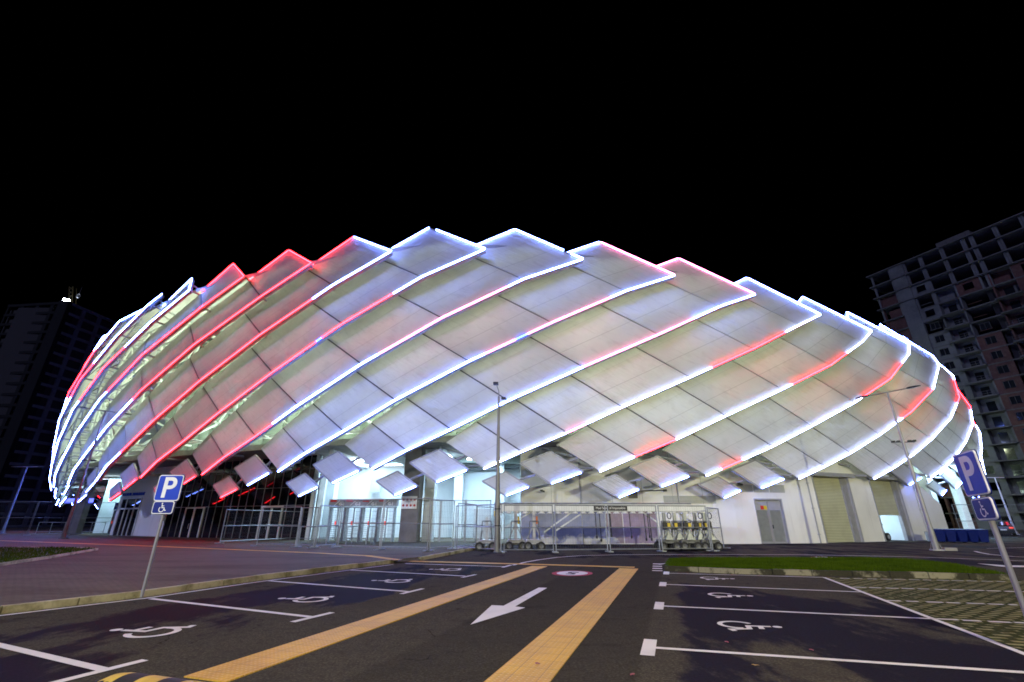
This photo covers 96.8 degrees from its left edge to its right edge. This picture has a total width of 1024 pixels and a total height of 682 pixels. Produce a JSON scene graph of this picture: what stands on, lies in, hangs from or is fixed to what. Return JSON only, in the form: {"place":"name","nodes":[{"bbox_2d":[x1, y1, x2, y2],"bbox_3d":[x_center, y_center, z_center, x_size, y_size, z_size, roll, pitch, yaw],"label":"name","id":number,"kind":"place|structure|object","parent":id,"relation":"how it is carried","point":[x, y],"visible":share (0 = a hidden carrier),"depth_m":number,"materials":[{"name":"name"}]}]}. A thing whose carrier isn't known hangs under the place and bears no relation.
{"place":"outdoors","nodes":[
{"label":"outdoors","id":0,"kind":"place"},
{"bbox_2d":[0,531,517,605],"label":"pavement","id":1,"kind":"structure","parent":0,"point":[110,569],"depth_m":15.93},
{"bbox_2d":[0,546,94,562],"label":"grass","id":2,"kind":"structure","parent":1,"relation":"on","point":[31,553],"depth_m":20.66,"materials":[{"name":"green plant"}]},
{"bbox_2d":[0,547,97,565],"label":"kerb","id":3,"kind":"structure","parent":2,"relation":"on","point":[37,558],"depth_m":17.86,"materials":[{"name":"concrete"}]},
{"bbox_2d":[0,540,401,559],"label":"tactile strip","id":4,"kind":"object","parent":1,"relation":"on","point":[240,549],"visible":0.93,"depth_m":22.85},
{"bbox_2d":[215,509,298,543],"bbox_3d":[-18.212,13.733,33.837,0.680,2.116,7.954,-6,-22,15],"label":"fence panel","id":5,"kind":"object","parent":1,"relation":"on","point":[252,525],"visible":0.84,"depth_m":32.37,"materials":[{"name":"metal"}]},
{"bbox_2d":[250,506,301,546],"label":"fence panel","id":6,"kind":"object","parent":1,"relation":"on","point":[297,525],"visible":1,"depth_m":26.78,"materials":[{"name":"metal"}]},
{"bbox_2d":[290,507,319,547],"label":"fence panel","id":7,"kind":"object","parent":1,"relation":"on","point":[312,545],"visible":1,"depth_m":25.56,"materials":[{"name":"metal"}]},
{"bbox_2d":[298,526,328,543],"bbox_3d":[-13.276,12.944,30.404,2.487,1.076,0.060,-9,-24,23],"label":"queue rail","id":8,"kind":"object","parent":1,"relation":"on","point":[312,538],"visible":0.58,"depth_m":30.34,"materials":[{"name":"metal"}]},
{"bbox_2d":[314,505,341,547],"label":"fence panel","id":9,"kind":"object","parent":1,"relation":"on","point":[328,526],"visible":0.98,"depth_m":25.96,"materials":[{"name":"metal"}]},
{"bbox_2d":[325,507,345,540],"bbox_3d":[-13.082,13.608,33.854,1.299,2.380,0.679,-4,-22,10],"label":"turnstile","id":10,"kind":"object","parent":1,"relation":"on","point":[330,521],"visible":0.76,"depth_m":33.90,"materials":[{"name":"metal"}]},
{"bbox_2d":[345,526,358,543],"bbox_3d":[-10.743,13.037,30.642,0.060,1.076,3.046,2,-22,-4],"label":"queue rail","id":11,"kind":"object","parent":1,"relation":"on","point":[352,533],"visible":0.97,"depth_m":30.54,"materials":[{"name":"metal"}]},
{"bbox_2d":[342,507,361,541],"bbox_3d":[-11.794,13.522,33.636,1.299,2.380,0.679,-4,-22,10],"label":"turnstile","id":12,"kind":"object","parent":1,"relation":"on","point":[346,525],"visible":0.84,"depth_m":33.64,"materials":[{"name":"metal"}]},
{"bbox_2d":[331,499,385,549],"bbox_3d":[-8.233,9.932,24.713,3.662,2.466,0.680,-14,-26,32],"label":"fence panel","id":13,"kind":"object","parent":1,"relation":"on","point":[381,523],"visible":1,"depth_m":24.68,"materials":[{"name":"metal"}]},
{"bbox_2d":[358,507,378,541],"bbox_3d":[-10.506,13.436,33.419,1.299,2.380,0.679,-4,-22,10],"label":"turnstile","id":14,"kind":"object","parent":1,"relation":"on","point":[363,525],"visible":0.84,"depth_m":33.44,"materials":[{"name":"metal"}]},
{"bbox_2d":[376,506,396,541],"bbox_3d":[-9.218,13.350,33.202,1.299,2.380,0.679,-4,-22,10],"label":"turnstile","id":15,"kind":"object","parent":1,"relation":"on","point":[392,525],"visible":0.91,"depth_m":33.25,"materials":[{"name":"metal"}]},
{"bbox_2d":[376,498,430,551],"bbox_3d":[-5.443,9.361,23.271,2.987,2.466,0.680,-9,-23,21],"label":"fence panel","id":16,"kind":"object","parent":1,"relation":"on","point":[428,523],"visible":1,"depth_m":23.23,"materials":[{"name":"metal"}]},
{"bbox_2d":[429,499,458,550],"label":"fence panel","id":17,"kind":"object","parent":1,"relation":"on","point":[431,522],"visible":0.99,"depth_m":23.43,"materials":[{"name":"metal"}]},
{"bbox_2d":[456,503,476,548],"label":"fence panel","id":18,"kind":"object","parent":1,"relation":"on","point":[470,524],"visible":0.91,"depth_m":25.73,"materials":[{"name":"metal"}]},
{"bbox_2d":[0,522,1023,681],"bbox_3d":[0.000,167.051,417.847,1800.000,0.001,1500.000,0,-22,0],"label":"ground","id":19,"kind":"structure","parent":0,"point":[446,642],"depth_m":6.96,"materials":[{"name":"grey asphalt"}]},
{"bbox_2d":[0,301,116,527],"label":"apartment tower","id":20,"kind":"structure","parent":19,"relation":"on","point":[47,349],"depth_m":125.27,"materials":[{"name":"black concrete"}]},
{"bbox_2d":[0,643,147,681],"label":"parking line","id":21,"kind":"object","parent":19,"relation":"on","point":[98,668],"visible":1,"depth_m":5.17,"materials":[{"name":"white paint"}]},
{"bbox_2d":[61,498,93,532],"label":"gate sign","id":22,"kind":"object","parent":19,"relation":"on","point":[72,500],"visible":0.46,"depth_m":52.74,"materials":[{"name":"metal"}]},
{"bbox_2d":[0,532,223,547],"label":"pavement strip","id":23,"kind":"object","parent":19,"relation":"on","point":[132,540],"visible":0.8,"depth_m":36.63,"materials":[{"name":"grey concrete"}]},
{"bbox_2d":[0,501,38,534],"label":"fence panel","id":24,"kind":"object","parent":23,"relation":"on","point":[19,513],"visible":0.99,"depth_m":48.07,"materials":[{"name":"metal"}]},
{"bbox_2d":[0,466,42,533],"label":"street lamp","id":25,"kind":"object","parent":23,"relation":"on","point":[5,524],"visible":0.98,"depth_m":55.49,"materials":[{"name":"metal"}]},
{"bbox_2d":[28,501,76,533],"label":"fence panel","id":26,"kind":"object","parent":23,"relation":"on","point":[49,517],"visible":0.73,"depth_m":48.48,"materials":[{"name":"metal"}]},
{"bbox_2d":[35,522,105,533],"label":"queue rail","id":27,"kind":"object","parent":23,"relation":"on","point":[66,522],"visible":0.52,"depth_m":52.17,"materials":[{"name":"metal"}]},
{"bbox_2d":[67,502,118,534],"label":"fence panel","id":28,"kind":"object","parent":23,"relation":"on","point":[68,533],"visible":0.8,"depth_m":50.12,"materials":[{"name":"metal"}]},
{"bbox_2d":[57,406,131,538],"bbox_3d":[-37.558,11.342,40.111,4.891,11.201,0.500,2,-22,-5],"label":"street lamp","id":29,"kind":"object","parent":23,"relation":"on","point":[64,533],"visible":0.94,"depth_m":39.70,"materials":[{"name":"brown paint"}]},
{"bbox_2d":[93,672,201,681],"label":"speed hump","id":30,"kind":"object","parent":19,"relation":"on","point":[130,677],"visible":1,"depth_m":4.52,"materials":[{"name":"yellow rubber"}]},
{"bbox_2d":[109,625,195,637],"bbox_3d":[-5.382,4.233,6.639,1.097,0.004,0.852,0,-22,0],"label":"wheelchair marking","id":31,"kind":"object","parent":19,"relation":"on","point":[176,629],"visible":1,"depth_m":6.68,"materials":[{"name":"white paint"}]},
{"bbox_2d":[140,475,184,597],"bbox_3d":[-7.806,4.249,10.047,0.580,2.495,0.117,0,-22,0],"label":"parking sign","id":32,"kind":"object","parent":19,"relation":"on","point":[168,492],"visible":1,"depth_m":10.26,"materials":[{"name":"blue metal"}]},
{"bbox_2d":[0,564,392,615],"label":"painted line","id":33,"kind":"object","parent":19,"relation":"on","point":[175,593],"visible":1,"depth_m":9.89,"materials":[{"name":"white paint"}]},
{"bbox_2d":[0,559,393,613],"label":"kerb","id":34,"kind":"structure","parent":19,"relation":"on","point":[29,606],"depth_m":10.11,"materials":[{"name":"concrete"}]},
{"bbox_2d":[151,598,333,621],"bbox_3d":[-5.424,4.940,8.423,4.667,0.004,0.880,-9,-23,21],"label":"parking line","id":35,"kind":"object","parent":19,"relation":"on","point":[308,617],"visible":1,"depth_m":8.18,"materials":[{"name":"white paint"}]},
{"bbox_2d":[278,596,333,601],"bbox_3d":[-4.317,5.316,9.375,1.096,0.004,0.852,0,-22,0],"label":"wheelchair marking","id":36,"kind":"object","parent":19,"relation":"on","point":[325,598],"visible":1,"depth_m":9.44,"materials":[{"name":"white paint"}]},
{"bbox_2d":[274,581,421,593],"bbox_3d":[-4.439,6.038,11.198,4.749,0.004,0.908,-8,-23,20],"label":"parking line","id":37,"kind":"object","parent":19,"relation":"on","point":[356,587],"visible":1,"depth_m":11.01,"materials":[{"name":"white paint"}]},
{"bbox_2d":[184,566,546,681],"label":"painted line","id":38,"kind":"object","parent":19,"relation":"on","point":[240,667],"visible":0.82,"depth_m":6.26,"materials":[{"name":"yellow paint"}]},
{"bbox_2d":[355,570,474,577],"bbox_3d":[-3.270,7.203,14.138,4.525,0.004,0.832,-9,-23,22],"label":"parking line","id":39,"kind":"object","parent":19,"relation":"on","point":[418,573],"visible":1,"depth_m":13.96,"materials":[{"name":"white paint"}]},
{"bbox_2d":[418,545,488,559],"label":"kerb","id":40,"kind":"structure","parent":19,"relation":"on","point":[445,554],"depth_m":21.38,"materials":[{"name":"concrete"}]},
{"bbox_2d":[454,504,506,552],"bbox_3d":[-1.910,10.262,25.058,3.904,2.346,0.680,-19,-29,40],"label":"fence panel","id":41,"kind":"object","parent":19,"relation":"on","point":[500,547],"visible":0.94,"depth_m":24.93,"materials":[{"name":"metal"}]},
{"bbox_2d":[475,517,493,550],"bbox_3d":[-1.403,10.691,25.237,1.180,1.700,1.160,0,-22,0],"label":"trolley","id":42,"kind":"object","parent":19,"relation":"on","point":[480,543],"visible":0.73,"depth_m":24.65,"materials":[{"name":"metal"}]},
{"bbox_2d":[476,506,493,544],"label":"fence panel","id":43,"kind":"object","parent":19,"relation":"on","point":[484,525],"visible":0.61,"depth_m":28.39,"materials":[{"name":"metal"}]},
{"bbox_2d":[493,382,505,551],"bbox_3d":[-0.730,6.697,25.089,0.730,9.019,0.800,0,-22,0],"label":"street lamp","id":44,"kind":"object","parent":19,"relation":"on","point":[497,508],"visible":0.92,"depth_m":24.71,"materials":[{"name":"grey metal"}]},
{"bbox_2d":[470,588,545,624],"bbox_3d":[0.037,5.181,9.028,0.679,0.001,4.414,-5,-22,12],"label":"painted arrow","id":45,"kind":"object","parent":19,"relation":"on","point":[491,611],"visible":1,"depth_m":8.37,"materials":[{"name":"white paint"}]},
{"bbox_2d":[505,512,524,548],"bbox_3d":[0.209,10.772,25.850,1.180,2.000,1.160,0,-22,0],"label":"trolley","id":46,"kind":"object","parent":19,"relation":"on","point":[521,542],"visible":0.8,"depth_m":25.29,"materials":[{"name":"metal"}]},
{"bbox_2d":[49,227,985,543],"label":"stadium","id":47,"kind":"object","parent":19,"relation":"on","point":[355,367],"visible":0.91,"depth_m":35.30,"materials":[{"name":"white paint"}]},
{"bbox_2d":[179,507,204,537],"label":"glass door","id":48,"kind":"structure","parent":47,"relation":"in","point":[193,516],"depth_m":42.03,"materials":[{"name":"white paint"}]},
{"bbox_2d":[255,506,283,538],"bbox_3d":[-20.337,15.222,38.038,2.549,2.700,0.232,-10,-24,23],"label":"glass door","id":49,"kind":"structure","parent":47,"relation":"in","point":[264,522],"depth_m":38.06,"materials":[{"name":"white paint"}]},
{"bbox_2d":[329,499,398,505],"bbox_3d":[-11.139,12.126,34.131,5.436,0.500,0.450,-4,-22,10],"label":"header sign","id":50,"kind":"object","parent":47,"relation":"attached to","point":[336,502],"visible":0.81,"depth_m":33.97,"materials":[{"name":"grey paint"}]},
{"bbox_2d":[473,509,489,537],"bbox_3d":[-2.600,15.868,39.535,1.500,2.400,0.120,0,-22,0],"label":"service door","id":51,"kind":"structure","parent":47,"relation":"in","point":[479,512],"depth_m":39.57,"materials":[{"name":"metal"}]},
{"bbox_2d":[627,480,637,497],"bbox_3d":[8.808,10.838,33.282,0.650,1.250,0.059,0,-22,-1],"label":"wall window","id":52,"kind":"structure","parent":47,"relation":"in","point":[633,495],"depth_m":33.12,"materials":[{"name":"white glass"}]},
{"bbox_2d":[753,498,790,543],"bbox_3d":[18.904,13.152,33.286,2.348,3.050,0.330,4,-22,-10],"label":"door","id":53,"kind":"structure","parent":47,"relation":"in","point":[770,514],"depth_m":33.28,"materials":[{"name":"metal"}]},
{"bbox_2d":[410,561,633,567],"bbox_3d":[-0.206,8.376,17.116,9.383,0.001,0.520,-7,-23,16],"label":"tactile strip","id":54,"kind":"object","parent":19,"relation":"on","point":[525,564],"visible":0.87,"depth_m":16.77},
{"bbox_2d":[502,505,555,552],"bbox_3d":[0.858,9.713,23.604,2.726,2.296,0.680,1,-22,-2],"label":"fence panel","id":55,"kind":"object","parent":19,"relation":"on","point":[511,527],"visible":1,"depth_m":23.59,"materials":[{"name":"metal"}]},
{"bbox_2d":[524,512,545,550],"bbox_3d":[1.246,10.699,25.664,1.180,2.000,1.160,0,-22,0],"label":"trolley","id":56,"kind":"object","parent":19,"relation":"on","point":[540,543],"visible":0.91,"depth_m":25.29,"materials":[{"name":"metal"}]},
{"bbox_2d":[484,568,637,681],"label":"tactile strip","id":57,"kind":"object","parent":19,"relation":"on","point":[551,649],"visible":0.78,"depth_m":6.15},
{"bbox_2d":[552,571,592,575],"bbox_3d":[1.859,7.160,14.035,1.278,0.007,1.565,0,-22,0],"label":"painted roundel","id":58,"kind":"object","parent":19,"relation":"on","point":[572,573],"visible":1,"depth_m":13.92,"materials":[{"name":"white paint"}]},
{"bbox_2d":[554,505,610,552],"bbox_3d":[3.621,9.808,23.842,2.952,2.296,0.680,3,-22,-8],"label":"fence panel","id":59,"kind":"object","parent":19,"relation":"on","point":[581,527],"visible":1,"depth_m":23.85,"materials":[{"name":"metal"}]},
{"bbox_2d":[494,503,713,541],"bbox_3d":[5.377,10.581,26.533,12.831,2.160,0.570,0,-22,0],"label":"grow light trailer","id":60,"kind":"object","parent":19,"relation":"on","point":[599,509],"visible":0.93,"depth_m":26.61,"materials":[{"name":"white paint"}]},
{"bbox_2d":[607,505,663,551],"bbox_3d":[6.476,9.968,24.248,2.940,2.296,0.680,3,-22,-8],"label":"fence panel","id":61,"kind":"object","parent":19,"relation":"on","point":[659,548],"visible":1,"depth_m":24.17,"materials":[{"name":"metal"}]},
{"bbox_2d":[654,512,680,550],"bbox_3d":[8.596,10.636,25.452,1.180,1.962,1.200,0,-22,0],"label":"trolley","id":62,"kind":"object","parent":19,"relation":"on","point":[669,538],"visible":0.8,"depth_m":25.12,"materials":[{"name":"metal"}]},
{"bbox_2d":[669,513,691,550],"bbox_3d":[9.269,10.733,25.682,1.180,1.950,1.200,0,-22,0],"label":"trolley","id":63,"kind":"object","parent":19,"relation":"on","point":[676,523],"visible":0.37,"depth_m":25.38,"materials":[{"name":"metal"}]},
{"bbox_2d":[657,505,716,551],"bbox_3d":[9.347,10.134,24.667,2.985,2.296,0.680,3,-22,-9],"label":"fence panel","id":64,"kind":"object","parent":19,"relation":"on","point":[660,527],"visible":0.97,"depth_m":24.65,"materials":[{"name":"metal"}]},
{"bbox_2d":[680,513,701,550],"bbox_3d":[9.744,10.641,25.450,1.180,1.950,1.200,0,-22,0],"label":"trolley","id":65,"kind":"object","parent":19,"relation":"on","point":[697,543],"visible":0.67,"depth_m":24.84,"materials":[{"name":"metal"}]},
{"bbox_2d":[691,513,711,550],"bbox_3d":[10.428,10.728,25.685,1.180,1.962,1.200,0,-22,0],"label":"trolley","id":66,"kind":"object","parent":19,"relation":"on","point":[698,524],"visible":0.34,"depth_m":25.45,"materials":[{"name":"metal"}]},
{"bbox_2d":[701,512,722,550],"bbox_3d":[10.862,10.636,25.452,1.180,1.962,1.200,0,-22,0],"label":"trolley","id":67,"kind":"object","parent":19,"relation":"on","point":[717,545],"visible":0.61,"depth_m":24.84,"materials":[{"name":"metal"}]},
{"bbox_2d":[706,507,730,550],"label":"fence panel","id":68,"kind":"object","parent":19,"relation":"on","point":[710,529],"visible":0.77,"depth_m":26.05,"materials":[{"name":"metal"}]},
{"bbox_2d":[663,572,800,576],"bbox_3d":[6.776,6.934,13.460,4.383,0.004,0.840,-7,-23,17],"label":"parking line","id":69,"kind":"object","parent":19,"relation":"on","point":[725,574],"visible":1,"depth_m":13.70,"materials":[{"name":"white paint"}]},
{"bbox_2d":[717,621,781,630],"bbox_3d":[3.649,4.369,6.984,0.897,0.004,0.697,0,-22,0],"label":"wheelchair marking","id":70,"kind":"object","parent":19,"relation":"on","point":[738,628],"visible":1,"depth_m":6.93,"materials":[{"name":"white paint"}]},
{"bbox_2d":[659,582,857,591],"bbox_3d":[5.846,5.949,10.970,4.389,0.004,0.840,-7,-23,17],"label":"parking line","id":71,"kind":"object","parent":19,"relation":"on","point":[662,584],"visible":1,"depth_m":11.01,"materials":[{"name":"white paint"}]},
{"bbox_2d":[514,554,1016,564],"bbox_3d":[11.878,9.196,19.169,23.791,0.001,6.199,0,-22,0],"label":"painted line","id":72,"kind":"object","parent":19,"relation":"on","point":[738,554],"visible":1,"depth_m":21.90,"materials":[{"name":"white paint"}]},
{"bbox_2d":[654,602,929,618],"bbox_3d":[4.805,4.781,8.022,4.406,0.004,0.840,-7,-23,17],"label":"parking line","id":73,"kind":"object","parent":19,"relation":"on","point":[658,605],"visible":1,"depth_m":8.18,"materials":[{"name":"white paint"}]},
{"bbox_2d":[640,639,1023,672],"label":"parking line","id":74,"kind":"object","parent":19,"relation":"on","point":[649,647],"visible":1,"depth_m":5.40,"materials":[{"name":"white paint"}]},
{"bbox_2d":[855,385,957,550],"bbox_3d":[23.262,7.195,26.590,3.489,9.198,0.500,-8,-23,19],"label":"street lamp","id":75,"kind":"object","parent":19,"relation":"on","point":[934,541],"visible":0.99,"depth_m":26.12,"materials":[{"name":"grey metal"}]},
{"bbox_2d":[826,577,1023,651],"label":"grass grid parking","id":76,"kind":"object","parent":19,"relation":"on","point":[964,593],"depth_m":9.23,"materials":[{"name":"concrete"}]},
{"bbox_2d":[823,577,1023,654],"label":"painted line","id":77,"kind":"object","parent":76,"relation":"on","point":[985,638],"visible":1,"depth_m":7.21,"materials":[{"name":"white paint"}]},
{"bbox_2d":[862,587,1023,591],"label":"painted line","id":78,"kind":"object","parent":76,"relation":"on","point":[938,589],"visible":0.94,"depth_m":10.68,"materials":[{"name":"white paint"}]},
{"bbox_2d":[887,600,1015,604],"bbox_3d":[8.637,5.154,8.963,2.175,0.001,0.103,-5,-22,13],"label":"painted line","id":79,"kind":"object","parent":76,"relation":"on","point":[952,602],"visible":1,"depth_m":8.97,"materials":[{"name":"white paint"}]},
{"bbox_2d":[936,618,1023,622],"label":"painted line","id":80,"kind":"object","parent":76,"relation":"on","point":[978,620],"visible":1,"depth_m":7.35,"materials":[{"name":"white paint"}]},
{"bbox_2d":[953,449,1023,614],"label":"parking sign","id":81,"kind":"object","parent":76,"relation":"on","point":[971,473],"visible":1,"depth_m":5.99,"materials":[{"name":"blue metal"}]},
{"bbox_2d":[934,529,945,541],"bbox_3d":[32.500,14.846,34.726,0.712,0.960,0.961,-5,-22,13],"label":"wheelie bin","id":82,"kind":"object","parent":19,"relation":"on","point":[940,535],"visible":0.52,"depth_m":34.40,"materials":[{"name":"blue plastic"}]},
{"bbox_2d":[866,211,1023,529],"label":"apartment tower","id":83,"kind":"structure","parent":19,"relation":"on","point":[954,305],"depth_m":94.26,"materials":[{"name":"concrete"}]},
{"bbox_2d":[930,321,940,329],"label":"window","id":84,"kind":"structure","parent":83,"relation":"in","point":[935,325],"depth_m":100.53,"materials":[{"name":"glass"}]},
{"bbox_2d":[934,334,945,342],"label":"window","id":85,"kind":"structure","parent":83,"relation":"in","point":[940,338],"depth_m":99.41,"materials":[{"name":"glass"}]},
{"bbox_2d":[939,348,949,355],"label":"window","id":86,"kind":"structure","parent":83,"relation":"in","point":[945,351],"depth_m":98.27,"materials":[{"name":"glass"}]},
{"bbox_2d":[944,361,955,369],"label":"window","id":87,"kind":"structure","parent":83,"relation":"in","point":[949,365],"depth_m":97.13,"materials":[{"name":"glass"}]},
{"bbox_2d":[979,321,991,330],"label":"window","id":88,"kind":"structure","parent":83,"relation":"in","point":[983,326],"depth_m":93.00,"materials":[{"name":"glass"}]},
{"bbox_2d":[984,466,995,473],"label":"window","id":89,"kind":"structure","parent":83,"relation":"in","point":[988,469],"depth_m":89.10,"materials":[{"name":"glass"}]},
{"bbox_2d":[984,335,997,344],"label":"window","id":90,"kind":"structure","parent":83,"relation":"in","point":[992,339],"depth_m":91.88,"materials":[{"name":"glass"}]},
{"bbox_2d":[990,350,1003,358],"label":"window","id":91,"kind":"structure","parent":83,"relation":"in","point":[995,354],"depth_m":90.74,"materials":[{"name":"glass"}]},
{"bbox_2d":[996,365,1009,373],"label":"window","id":92,"kind":"structure","parent":83,"relation":"in","point":[1004,368],"depth_m":89.62,"materials":[{"name":"glass"}]},
{"bbox_2d":[1003,379,1016,388],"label":"window","id":93,"kind":"structure","parent":83,"relation":"in","point":[1010,383],"depth_m":88.47,"materials":[{"name":"glass"}]},
{"bbox_2d":[1009,395,1022,403],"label":"window","id":94,"kind":"structure","parent":83,"relation":"in","point":[1017,399],"depth_m":87.33,"materials":[{"name":"glass"}]},
{"bbox_2d":[1015,411,1023,419],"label":"window","id":95,"kind":"structure","parent":83,"relation":"in","point":[1020,415],"depth_m":86.48,"materials":[{"name":"glass"}]},
{"bbox_2d":[944,529,955,541],"bbox_3d":[33.083,14.743,34.467,0.712,0.960,0.961,-7,-23,17],"label":"wheelie bin","id":96,"kind":"object","parent":19,"relation":"on","point":[950,535],"visible":0.67,"depth_m":34.16,"materials":[{"name":"blue plastic"}]},
{"bbox_2d":[955,529,967,542],"bbox_3d":[33.651,14.643,34.215,0.712,0.960,0.961,-4,-22,11],"label":"wheelie bin","id":97,"kind":"object","parent":19,"relation":"on","point":[961,535],"visible":0.76,"depth_m":33.90,"materials":[{"name":"blue plastic"}]},
{"bbox_2d":[965,529,978,542],"bbox_3d":[34.215,14.544,33.964,0.712,0.960,0.961,-5,-22,12],"label":"wheelie bin","id":98,"kind":"object","parent":19,"relation":"on","point":[972,535],"visible":0.82,"depth_m":33.65,"materials":[{"name":"blue plastic"}]},
{"bbox_2d":[951,504,994,538],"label":"fence panel","id":99,"kind":"object","parent":19,"relation":"on","point":[991,537],"visible":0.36,"depth_m":41.35,"materials":[{"name":"metal"}]},
{"bbox_2d":[976,529,988,542],"bbox_3d":[34.778,14.446,33.715,0.712,0.960,0.961,-9,-23,22],"label":"wheelie bin","id":100,"kind":"object","parent":19,"relation":"on","point":[983,535],"visible":0.79,"depth_m":33.42,"materials":[{"name":"blue plastic"}]},
{"bbox_2d":[987,477,1019,534],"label":"street lamp","id":101,"kind":"object","parent":19,"relation":"on","point":[1008,514],"visible":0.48,"depth_m":55.76,"materials":[{"name":"grey metal"}]},
{"bbox_2d":[992,522,1016,535],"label":"parked car","id":102,"kind":"object","parent":19,"relation":"on","point":[1006,526],"visible":0.57,"depth_m":50.38,"materials":[{"name":"paint"}]},
{"bbox_2d":[999,504,1023,537],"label":"fence panel","id":103,"kind":"object","parent":19,"relation":"on","point":[1011,524],"visible":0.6,"depth_m":41.31,"materials":[{"name":"metal"}]},
{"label":"lawn bed","id":104,"kind":"structure","parent":19,"relation":"on","visible":0},
{"bbox_2d":[664,556,1006,573],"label":"grass","id":105,"kind":"structure","parent":104,"relation":"on","point":[858,563],"depth_m":15.08,"materials":[{"name":"green plant"}]},
{"bbox_2d":[665,563,1009,579],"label":"kerb","id":106,"kind":"structure","parent":104,"relation":"on","point":[909,574],"depth_m":13.28,"materials":[{"name":"concrete"}]},
{"bbox_2d":[0,0,1023,521],"label":"sky","id":107,"kind":"structure","parent":0,"point":[810,149],"materials":[{"name":"black"}]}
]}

